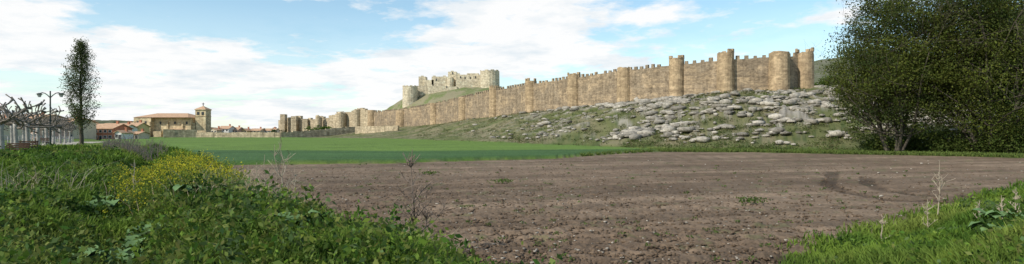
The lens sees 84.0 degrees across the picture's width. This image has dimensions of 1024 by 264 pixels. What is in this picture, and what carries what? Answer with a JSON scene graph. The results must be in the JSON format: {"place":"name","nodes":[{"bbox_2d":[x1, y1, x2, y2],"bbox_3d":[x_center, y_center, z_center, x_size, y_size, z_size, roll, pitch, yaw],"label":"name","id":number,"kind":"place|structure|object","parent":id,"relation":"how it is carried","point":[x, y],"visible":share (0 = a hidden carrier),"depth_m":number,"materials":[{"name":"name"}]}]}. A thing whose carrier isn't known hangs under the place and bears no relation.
{"place":"outdoors","nodes":[
{"label":"outdoors","id":0,"kind":"place"},
{"bbox_2d":[0,0,968,128],"label":"sky","id":1,"kind":"structure","parent":0,"point":[251,63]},
{"bbox_2d":[5,56,1023,263],"bbox_3d":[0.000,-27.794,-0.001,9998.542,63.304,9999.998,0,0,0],"label":"ground","id":2,"kind":"structure","parent":0,"point":[374,151],"depth_m":42.74,"materials":[{"name":"brown soil"}]},
{"bbox_2d":[0,99,13,113],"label":"pollarded plane tree","id":3,"kind":"object","parent":2,"relation":"on","point":[9,102],"visible":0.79,"depth_m":51.03,"materials":[{"name":"grey plant"}]},
{"bbox_2d":[0,103,25,142],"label":"pollarded plane tree","id":4,"kind":"object","parent":2,"relation":"on","point":[11,134],"visible":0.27,"depth_m":69.88,"materials":[{"name":"grey plant"}]},
{"bbox_2d":[4,121,30,139],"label":"walls","id":5,"kind":"structure","parent":2,"relation":"on","point":[6,133],"depth_m":174.32,"materials":[{"name":"grey paint"}]},
{"bbox_2d":[6,143,29,149],"bbox_3d":[-38.489,1.348,44.097,1.800,1.000,0.695,0,0,0],"label":"park bench","id":6,"kind":"object","parent":2,"relation":"on","point":[9,145],"visible":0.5,"depth_m":44.31,"materials":[{"name":"brown wood"}]},
{"bbox_2d":[0,97,44,149],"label":"pollarded plane tree","id":7,"kind":"object","parent":2,"relation":"on","point":[8,119],"visible":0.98,"depth_m":42.08,"materials":[{"name":"grey plant"}]},
{"bbox_2d":[12,141,38,147],"bbox_3d":[-42.819,1.264,50.097,1.800,1.000,0.695,0,0,0],"label":"park bench","id":8,"kind":"object","parent":2,"relation":"on","point":[33,142],"visible":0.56,"depth_m":50.31,"materials":[{"name":"brown wood"}]},
{"bbox_2d":[4,110,47,140],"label":"pollarded plane tree","id":9,"kind":"object","parent":2,"relation":"on","point":[23,135],"visible":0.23,"depth_m":81.86,"materials":[{"name":"grey plant"}]},
{"bbox_2d":[0,103,59,148],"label":"pollarded plane tree","id":10,"kind":"object","parent":2,"relation":"on","point":[15,132],"visible":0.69,"depth_m":48.20,"materials":[{"name":"grey plant"}]},
{"bbox_2d":[2,94,69,140],"bbox_3d":[-45.854,-0.880,54.874,5.273,5.300,3.273,0,0,-27],"label":"pollarded plane tree","id":11,"kind":"object","parent":2,"relation":"on","point":[27,134],"visible":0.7,"depth_m":54.07,"materials":[{"name":"grey plant"}]},
{"bbox_2d":[18,98,56,144],"bbox_3d":[-50.942,-0.828,61.011,2.741,5.568,4.036,0,0,-16],"label":"pollarded plane tree","id":12,"kind":"object","parent":2,"relation":"on","point":[38,129],"visible":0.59,"depth_m":60.78,"materials":[{"name":"grey plant"}]},
{"bbox_2d":[4,135,73,143],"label":"metal railing","id":13,"kind":"object","parent":2,"relation":"on","point":[8,139],"visible":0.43,"depth_m":96.00,"materials":[{"name":"grey metal"}]},
{"bbox_2d":[21,120,58,140],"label":"pollarded plane tree","id":14,"kind":"object","parent":2,"relation":"on","point":[33,129],"visible":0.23,"depth_m":94.93,"materials":[{"name":"grey plant"}]},
{"bbox_2d":[35,138,48,145],"bbox_3d":[-53.045,1.150,64.097,1.800,1.000,0.695,0,0,0],"label":"park bench","id":15,"kind":"object","parent":2,"relation":"on","point":[44,139],"visible":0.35,"depth_m":64.31,"materials":[{"name":"brown wood"}]},
{"bbox_2d":[22,106,70,143],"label":"pollarded plane tree","id":16,"kind":"object","parent":2,"relation":"on","point":[46,129],"visible":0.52,"depth_m":69.30,"materials":[{"name":"grey plant"}]},
{"bbox_2d":[29,115,67,138],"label":"walls","id":17,"kind":"structure","parent":2,"relation":"on","point":[57,133],"depth_m":207.60,"materials":[{"name":"grey paint"}]},
{"bbox_2d":[1,114,69,118],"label":"roof","id":18,"kind":"structure","parent":17,"relation":"on","point":[43,117],"depth_m":204.73,"materials":[{"name":"tile"}]},
{"bbox_2d":[37,91,63,144],"bbox_3d":[-48.696,-1.282,60.000,2.980,6.100,0.647,0,0,0],"label":"street lamp","id":19,"kind":"object","parent":2,"relation":"on","point":[50,96],"visible":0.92,"depth_m":59.95,"materials":[{"name":"metal"}]},
{"bbox_2d":[30,112,75,143],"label":"pollarded plane tree","id":20,"kind":"object","parent":2,"relation":"on","point":[53,136],"visible":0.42,"depth_m":77.97,"materials":[{"name":"grey plant"}]},
{"bbox_2d":[34,115,76,142],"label":"pollarded plane tree","id":21,"kind":"object","parent":2,"relation":"on","point":[60,138],"visible":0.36,"depth_m":87.90,"materials":[{"name":"grey plant"}]},
{"bbox_2d":[48,124,78,142],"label":"pollarded plane tree","id":22,"kind":"object","parent":2,"relation":"on","point":[65,136],"visible":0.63,"depth_m":99.90,"materials":[{"name":"grey plant"}]},
{"bbox_2d":[57,120,87,142],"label":"pollarded plane tree","id":23,"kind":"object","parent":2,"relation":"on","point":[72,130],"visible":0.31,"depth_m":112.93,"materials":[{"name":"grey plant"}]},
{"bbox_2d":[57,37,101,145],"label":"poplar tree","id":24,"kind":"object","parent":2,"relation":"on","point":[81,56],"visible":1,"depth_m":66.69,"materials":[{"name":"green plant"}]},
{"bbox_2d":[68,119,95,139],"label":"walls","id":25,"kind":"structure","parent":2,"relation":"on","point":[90,133],"depth_m":222.80,"materials":[{"name":"grey paint"}]},
{"bbox_2d":[96,125,131,139],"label":"walls","id":26,"kind":"structure","parent":2,"relation":"on","point":[121,127],"depth_m":230.00,"materials":[{"name":"brick"}]},
{"bbox_2d":[96,130,111,137],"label":"window frames","id":27,"kind":"structure","parent":26,"relation":"attached to","point":[104,132],"depth_m":229.93,"materials":[{"name":"brown wood"}]},
{"bbox_2d":[96,130,110,139],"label":"windows and door","id":28,"kind":"structure","parent":27,"relation":"attached to","point":[100,137],"depth_m":229.90,"materials":[{"name":"black glass"}]},
{"bbox_2d":[96,124,133,128],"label":"roof","id":29,"kind":"structure","parent":26,"relation":"on","point":[105,126],"depth_m":233.57,"materials":[{"name":"tile"}]},
{"bbox_2d":[115,131,132,138],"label":"walls","id":30,"kind":"structure","parent":2,"relation":"on","point":[126,135],"depth_m":227.35,"materials":[{"name":"grey paint"}]},
{"bbox_2d":[113,130,134,132],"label":"roof","id":31,"kind":"structure","parent":30,"relation":"on","point":[124,131],"depth_m":227.27,"materials":[{"name":"tile"}]},
{"bbox_2d":[127,160,138,198],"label":"dry weed stalk","id":32,"kind":"object","parent":2,"relation":"on","point":[133,176],"visible":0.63,"depth_m":16.99,"materials":[{"name":"beige plant"}]},
{"bbox_2d":[101,132,169,161],"bbox_3d":[-32.498,1.221,49.176,5.270,2.480,24.247,0,0,-34],"label":"bare thicket","id":33,"kind":"object","parent":2,"relation":"on","point":[122,142],"visible":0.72,"depth_m":44.78,"materials":[{"name":"plant"}]},
{"bbox_2d":[133,132,148,138],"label":"walls","id":34,"kind":"structure","parent":2,"relation":"on","point":[144,134],"depth_m":237.90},
{"bbox_2d":[133,131,150,133],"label":"roof","id":35,"kind":"structure","parent":34,"relation":"on","point":[138,132],"depth_m":238.33,"materials":[{"name":"tile"}]},
{"bbox_2d":[137,123,149,137],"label":"walls","id":36,"kind":"structure","parent":2,"relation":"on","point":[146,128],"depth_m":268.18,"materials":[{"name":"beige paint"}]},
{"bbox_2d":[130,122,150,126],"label":"roof","id":37,"kind":"structure","parent":36,"relation":"on","point":[136,124],"depth_m":265.64,"materials":[{"name":"tile"}]},
{"bbox_2d":[133,103,211,136],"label":"church","id":38,"kind":"structure","parent":2,"relation":"on","point":[198,121],"depth_m":330.00,"materials":[{"name":"stone"}]},
{"bbox_2d":[103,148,259,221],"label":"yellow wildflowers","id":39,"kind":"object","parent":2,"relation":"on","point":[183,167],"visible":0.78,"depth_m":15.64,"materials":[{"name":"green plant"}]},
{"bbox_2d":[169,184,201,192],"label":"broad leaved plant","id":40,"kind":"object","parent":2,"relation":"on","point":[177,187],"visible":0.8,"depth_m":12.69,"materials":[{"name":"green plant"}]},
{"bbox_2d":[221,126,234,132],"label":"walls","id":41,"kind":"structure","parent":2,"relation":"on","point":[230,130],"depth_m":387.27,"materials":[{"name":"white paint"}]},
{"bbox_2d":[220,126,234,128],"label":"roof","id":42,"kind":"structure","parent":41,"relation":"on","point":[225,127],"depth_m":387.70,"materials":[{"name":"tile"}]},
{"bbox_2d":[0,159,480,253],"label":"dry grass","id":43,"kind":"structure","parent":2,"relation":"on","point":[211,181],"depth_m":15.31,"materials":[{"name":"green plant"}]},
{"bbox_2d":[251,164,265,188],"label":"dry weed stalk","id":44,"kind":"object","parent":2,"relation":"on","point":[256,173],"visible":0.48,"depth_m":14.99,"materials":[{"name":"beige plant"}]},
{"bbox_2d":[261,155,275,191],"bbox_3d":[-6.593,1.417,15.499,0.534,1.602,0.387,0,0,44],"label":"dry weed stalk","id":45,"kind":"object","parent":2,"relation":"on","point":[268,171],"visible":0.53,"depth_m":15.49,"materials":[{"name":"beige plant"}]},
{"bbox_2d":[263,144,285,196],"bbox_3d":[-6.264,1.278,14.922,0.702,1.901,0.437,0,0,0],"label":"dry weed stalk","id":46,"kind":"object","parent":2,"relation":"on","point":[274,154],"visible":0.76,"depth_m":14.98,"materials":[{"name":"beige plant"}]},
{"bbox_2d":[163,125,398,137],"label":"masonry","id":47,"kind":"object","parent":2,"relation":"on","point":[167,133],"visible":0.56,"depth_m":300.86,"materials":[{"name":"stone"}]},
{"bbox_2d":[270,134,292,186],"bbox_3d":[-5.821,1.148,14.534,0.606,2.201,0.786,0,0,-39],"label":"dry weed stalk","id":48,"kind":"object","parent":2,"relation":"on","point":[279,173],"visible":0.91,"depth_m":14.51,"materials":[{"name":"beige plant"}]},
{"bbox_2d":[286,167,301,197],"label":"dry weed stalk","id":49,"kind":"object","parent":2,"relation":"on","point":[295,181],"visible":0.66,"depth_m":15.20,"materials":[{"name":"beige plant"}]},
{"bbox_2d":[312,125,330,129],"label":"green shrub","id":50,"kind":"object","parent":2,"relation":"on","point":[325,127],"visible":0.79,"depth_m":398.25,"materials":[{"name":"green plant"}]},
{"bbox_2d":[278,108,367,131],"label":"wall stubs","id":51,"kind":"object","parent":2,"relation":"on","point":[357,117],"depth_m":402.58,"materials":[{"name":"stone"}]},
{"bbox_2d":[390,198,404,226],"bbox_3d":[-2.966,2.479,14.815,0.679,1.502,0.508,0,0,-39],"label":"bare sapling","id":52,"kind":"object","parent":2,"relation":"on","point":[399,213],"visible":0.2,"depth_m":14.79,"materials":[{"name":"brown plant"}]},
{"bbox_2d":[388,149,454,235],"bbox_3d":[-2.286,1.841,14.639,1.632,2.802,1.225,0,0,0],"label":"bare sapling","id":53,"kind":"object","parent":2,"relation":"on","point":[415,198],"visible":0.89,"depth_m":14.56,"materials":[{"name":"brown plant"}]},
{"bbox_2d":[416,183,436,234],"bbox_3d":[-2.225,2.300,15.016,0.590,1.901,0.654,0,0,0],"label":"bare sapling","id":54,"kind":"object","parent":2,"relation":"on","point":[424,211],"visible":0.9,"depth_m":14.98,"materials":[{"name":"brown plant"}]},
{"bbox_2d":[402,69,501,107],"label":"castle","id":55,"kind":"structure","parent":2,"relation":"on","point":[486,78],"depth_m":394.00,"materials":[{"name":"stone"}]},
{"bbox_2d":[0,142,1023,263],"bbox_3d":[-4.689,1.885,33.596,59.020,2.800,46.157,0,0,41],"label":"weed patch","id":56,"kind":"object","parent":2,"relation":"on","point":[280,203],"visible":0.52,"depth_m":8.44,"materials":[{"name":"green plant"}]},
{"bbox_2d":[71,245,110,259],"bbox_3d":[-6.194,1.792,8.276,0.540,0.231,0.711,0,0,0],"label":"broad leaved plant","id":57,"kind":"object","parent":56,"relation":"on","point":[93,253],"visible":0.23,"depth_m":8.19,"materials":[{"name":"green plant"}]},
{"bbox_2d":[82,199,110,205],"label":"broad leaved plant","id":58,"kind":"object","parent":56,"relation":"on","point":[92,201],"visible":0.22,"depth_m":14.46,"materials":[{"name":"green plant"}]},
{"bbox_2d":[93,195,121,199],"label":"broad leaved plant","id":59,"kind":"object","parent":56,"relation":"on","point":[111,196],"visible":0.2,"depth_m":15.82,"materials":[{"name":"green plant"}]},
{"bbox_2d":[94,199,129,207],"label":"broad leaved plant","id":60,"kind":"object","parent":56,"relation":"on","point":[113,203],"visible":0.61,"depth_m":14.18,"materials":[{"name":"green plant"}]},
{"bbox_2d":[98,249,140,262],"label":"broad leaved plant","id":61,"kind":"object","parent":56,"relation":"on","point":[123,254],"visible":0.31,"depth_m":8.52,"materials":[{"name":"green plant"}]},
{"bbox_2d":[115,234,148,248],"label":"broad leaved plant","id":62,"kind":"object","parent":56,"relation":"on","point":[131,240],"visible":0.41,"depth_m":10.08,"materials":[{"name":"green plant"}]},
{"bbox_2d":[117,247,147,254],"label":"broad leaved plant","id":63,"kind":"object","parent":56,"relation":"on","point":[127,249],"visible":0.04,"depth_m":9.36,"materials":[{"name":"green plant"}]},
{"bbox_2d":[127,222,170,235],"bbox_3d":[-6.878,1.865,10.862,0.718,0.241,0.786,0,0,0],"label":"broad leaved plant","id":64,"kind":"object","parent":56,"relation":"on","point":[138,227],"visible":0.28,"depth_m":10.89,"materials":[{"name":"green plant"}]},
{"bbox_2d":[268,209,323,223],"bbox_3d":[-3.172,1.256,8.340,0.612,0.227,0.597,0,0,35],"label":"broad leaved plant","id":65,"kind":"object","parent":56,"relation":"on","point":[311,211],"visible":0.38,"depth_m":8.30,"materials":[{"name":"green plant"}]},
{"bbox_2d":[969,208,1001,218],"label":"broad leaved plant","id":66,"kind":"object","parent":56,"relation":"on","point":[982,212],"visible":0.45,"depth_m":14.52,"materials":[{"name":"green plant"}]},
{"bbox_2d":[967,221,1012,232],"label":"broad leaved plant","id":67,"kind":"object","parent":56,"relation":"on","point":[978,223],"visible":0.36,"depth_m":9.96,"materials":[{"name":"green plant"}]},
{"bbox_2d":[984,210,1023,220],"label":"broad leaved plant","id":68,"kind":"object","parent":56,"relation":"on","point":[996,213],"visible":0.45,"depth_m":12.24,"materials":[{"name":"green plant"}]},
{"bbox_2d":[374,52,800,126],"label":"curtain walls","id":69,"kind":"structure","parent":2,"relation":"on","point":[647,82],"depth_m":181.45,"materials":[{"name":"beige stone"}]},
{"bbox_2d":[367,47,813,126],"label":"towers","id":70,"kind":"structure","parent":2,"relation":"on","point":[779,71],"depth_m":155.97,"materials":[{"name":"beige stone"}]},
{"bbox_2d":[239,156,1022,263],"bbox_3d":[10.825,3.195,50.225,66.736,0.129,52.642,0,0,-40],"label":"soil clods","id":71,"kind":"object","parent":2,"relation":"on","point":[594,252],"visible":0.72,"depth_m":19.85,"materials":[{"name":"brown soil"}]},
{"bbox_2d":[244,160,1023,263],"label":"field stones","id":72,"kind":"object","parent":2,"relation":"on","point":[535,250],"visible":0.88,"depth_m":20.29,"materials":[{"name":"grey stone"}]},
{"bbox_2d":[291,163,980,263],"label":"soil weeds","id":73,"kind":"object","parent":2,"relation":"on","point":[616,240],"visible":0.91,"depth_m":23.36,"materials":[{"name":"green plant"}]},
{"bbox_2d":[417,85,1019,151],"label":"hillside scrub","id":74,"kind":"object","parent":2,"relation":"on","point":[727,135],"visible":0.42,"depth_m":120.41,"materials":[{"name":"green plant"}]},
{"bbox_2d":[461,85,1021,144],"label":"rock outcrop","id":75,"kind":"object","parent":2,"relation":"on","point":[638,133],"visible":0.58,"depth_m":127.62,"materials":[{"name":"grey stone"}]},
{"bbox_2d":[579,142,1023,157],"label":"margin grass","id":76,"kind":"structure","parent":2,"relation":"on","point":[893,152],"depth_m":84.98,"materials":[{"name":"green plant"}]},
{"bbox_2d":[814,79,830,85],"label":"green shrub","id":77,"kind":"object","parent":2,"relation":"on","point":[819,82],"visible":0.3,"depth_m":159.23,"materials":[{"name":"green plant"}]},
{"bbox_2d":[816,76,845,85],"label":"green shrub","id":78,"kind":"object","parent":2,"relation":"on","point":[827,81],"visible":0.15,"depth_m":157.02,"materials":[{"name":"green plant"}]},
{"bbox_2d":[852,125,911,150],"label":"undergrowth shrub","id":79,"kind":"object","parent":2,"relation":"on","point":[872,146],"visible":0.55,"depth_m":91.67,"materials":[{"name":"green plant"}]},
{"bbox_2d":[874,214,889,237],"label":"dry weed stalk","id":80,"kind":"object","parent":2,"relation":"on","point":[882,222],"visible":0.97,"depth_m":15.99,"materials":[{"name":"beige plant"}]},
{"bbox_2d":[805,0,1020,151],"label":"broadleaf tree","id":81,"kind":"object","parent":2,"relation":"on","point":[888,71],"visible":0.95,"depth_m":83.88,"materials":[{"name":"green plant"}]},
{"bbox_2d":[889,125,946,150],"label":"undergrowth shrub","id":82,"kind":"object","parent":2,"relation":"on","point":[909,146],"visible":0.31,"depth_m":90.43,"materials":[{"name":"green plant"}]},
{"bbox_2d":[832,0,1023,152],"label":"broadleaf tree","id":83,"kind":"object","parent":2,"relation":"on","point":[1006,21],"visible":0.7,"depth_m":79.73,"materials":[{"name":"green plant"}]},
{"bbox_2d":[922,199,937,226],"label":"dry weed stalk","id":84,"kind":"object","parent":2,"relation":"on","point":[927,209],"visible":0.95,"depth_m":16.99,"materials":[{"name":"beige plant"}]},
{"bbox_2d":[909,126,972,151],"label":"undergrowth shrub","id":85,"kind":"object","parent":2,"relation":"on","point":[938,142],"visible":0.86,"depth_m":84.76,"materials":[{"name":"green plant"}]},
{"bbox_2d":[929,160,955,213],"bbox_3d":[14.280,1.999,19.058,0.604,2.102,0.923,0,0,14],"label":"dry weed stalk","id":86,"kind":"object","parent":2,"relation":"on","point":[939,196],"visible":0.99,"depth_m":19.00,"materials":[{"name":"beige plant"}]},
{"bbox_2d":[942,119,1020,152],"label":"undergrowth shrub","id":87,"kind":"object","parent":2,"relation":"on","point":[978,145],"visible":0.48,"depth_m":82.38,"materials":[{"name":"green plant"}]},
{"bbox_2d":[954,2,1023,138],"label":"broadleaf tree","id":88,"kind":"object","parent":2,"relation":"on","point":[1004,84],"visible":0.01,"depth_m":90.19,"materials":[{"name":"green plant"}]},
{"bbox_2d":[972,91,1023,153],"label":"undergrowth shrub","id":89,"kind":"object","parent":2,"relation":"on","point":[1014,144],"visible":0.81,"depth_m":79.01,"materials":[{"name":"green plant"}]},
{"bbox_2d":[997,195,1008,218],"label":"dry weed stalk","id":90,"kind":"object","parent":2,"relation":"on","point":[1001,204],"visible":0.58,"depth_m":13.00,"materials":[{"name":"beige plant"}]},
{"bbox_2d":[999,116,1023,151],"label":"undergrowth shrub","id":91,"kind":"object","parent":2,"relation":"on","point":[1017,136],"visible":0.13,"depth_m":80.28,"materials":[{"name":"green plant"}]},
{"bbox_2d":[1008,190,1020,211],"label":"dry weed stalk","id":92,"kind":"object","parent":2,"relation":"on","point":[1015,198],"visible":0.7,"depth_m":12.50,"materials":[{"name":"beige plant"}]},
{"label":"distant tree mass","id":93,"kind":"object","parent":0,"visible":0},
{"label":"walls","id":94,"kind":"object","parent":93,"relation":"on","visible":0},
{"bbox_2d":[250,128,264,130],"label":"roof","id":95,"kind":"structure","parent":94,"relation":"on","point":[256,129],"depth_m":406.18,"materials":[{"name":"tile"}]},
{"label":"walls","id":96,"kind":"object","parent":93,"relation":"on","visible":0},
{"bbox_2d":[263,128,280,130],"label":"roof","id":97,"kind":"structure","parent":96,"relation":"on","point":[268,129],"depth_m":412.20,"materials":[{"name":"tile"}]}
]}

